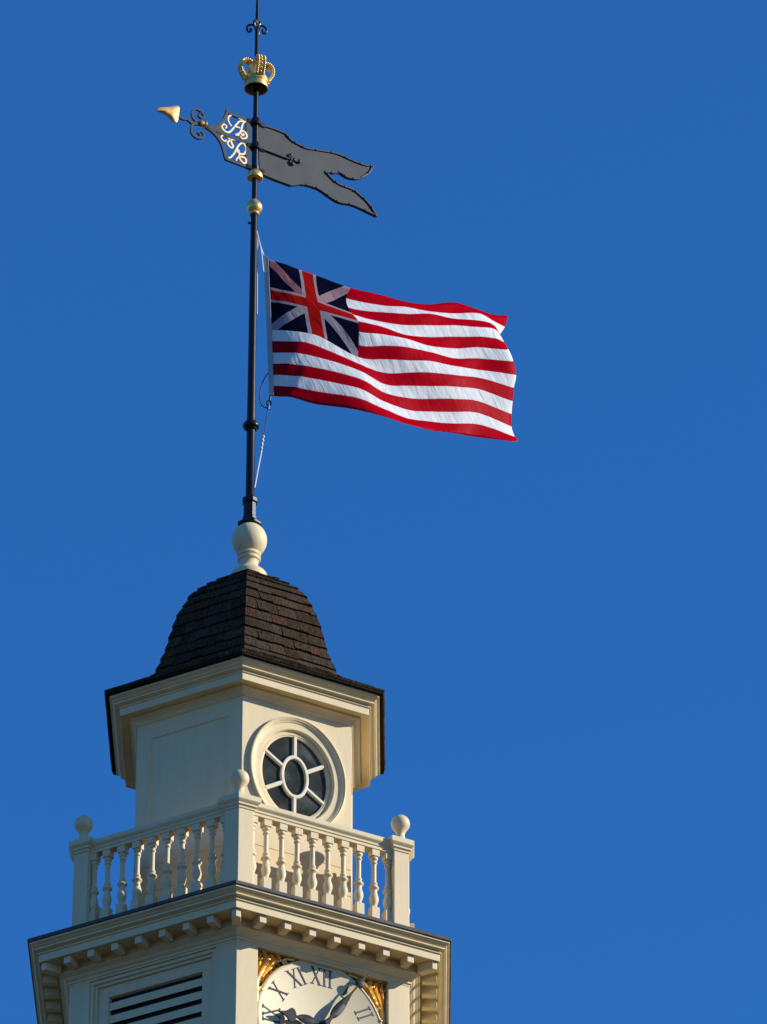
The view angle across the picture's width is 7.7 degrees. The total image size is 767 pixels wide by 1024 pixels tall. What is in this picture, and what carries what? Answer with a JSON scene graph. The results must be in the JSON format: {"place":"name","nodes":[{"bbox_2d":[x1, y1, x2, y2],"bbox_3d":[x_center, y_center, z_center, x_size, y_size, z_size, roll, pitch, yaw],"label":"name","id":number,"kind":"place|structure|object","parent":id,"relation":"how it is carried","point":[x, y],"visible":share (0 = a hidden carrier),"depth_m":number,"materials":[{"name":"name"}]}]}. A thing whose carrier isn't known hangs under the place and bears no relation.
{"place":"outdoors","nodes":[
{"label":"outdoors","id":0,"kind":"place"},
{"bbox_2d":[0,0,766,1023],"label":"sky","id":1,"kind":"structure","parent":0,"point":[562,626],"materials":[{"name":"blue"}]},
{"label":"ground","id":2,"kind":"structure","parent":0,"visible":0},
{"bbox_2d":[27,522,451,1023],"bbox_3d":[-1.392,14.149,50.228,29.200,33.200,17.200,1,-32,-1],"label":"clock tower","id":3,"kind":"structure","parent":2,"relation":"on","point":[246,728],"depth_m":55.71,"materials":[{"name":"beige wood"}]},
{"bbox_2d":[237,0,274,525],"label":"flagpole","id":4,"kind":"object","parent":3,"relation":"on","point":[257,81],"visible":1,"depth_m":60.84,"materials":[{"name":"black metal"}]},
{"bbox_2d":[254,231,271,487],"bbox_3d":[-1.272,-1.627,60.252,0.195,3.283,0.035,4,-33,-6],"label":"halyard","id":5,"kind":"object","parent":4,"relation":"attached to","point":[269,400],"visible":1,"depth_m":59.98,"materials":[{"name":"white fabric"}]},
{"bbox_2d":[263,254,517,440],"bbox_3d":[0.153,-1.724,60.948,3.050,2.072,0.398,16,-36,-23],"label":"flag","id":6,"kind":"object","parent":5,"relation":"hanging from","point":[448,367],"visible":1,"depth_m":60.76,"materials":[{"name":"fabric"}]},
{"bbox_2d":[157,106,377,217],"bbox_3d":[-1.253,-3.928,61.817,2.804,0.736,0.119,18,-37,-26],"label":"weathervane","id":7,"kind":"object","parent":4,"relation":"attached to","point":[285,159],"visible":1,"depth_m":61.91,"materials":[{"name":"grey metal"}]},
{"bbox_2d":[248,716,345,822],"bbox_3d":[-0.869,2.619,56.470,1.094,1.284,0.122,17,-36,-25],"label":"round window","id":8,"kind":"structure","parent":3,"relation":"in","point":[294,766],"depth_m":56.55,"materials":[{"name":"beige paint"}]}
]}

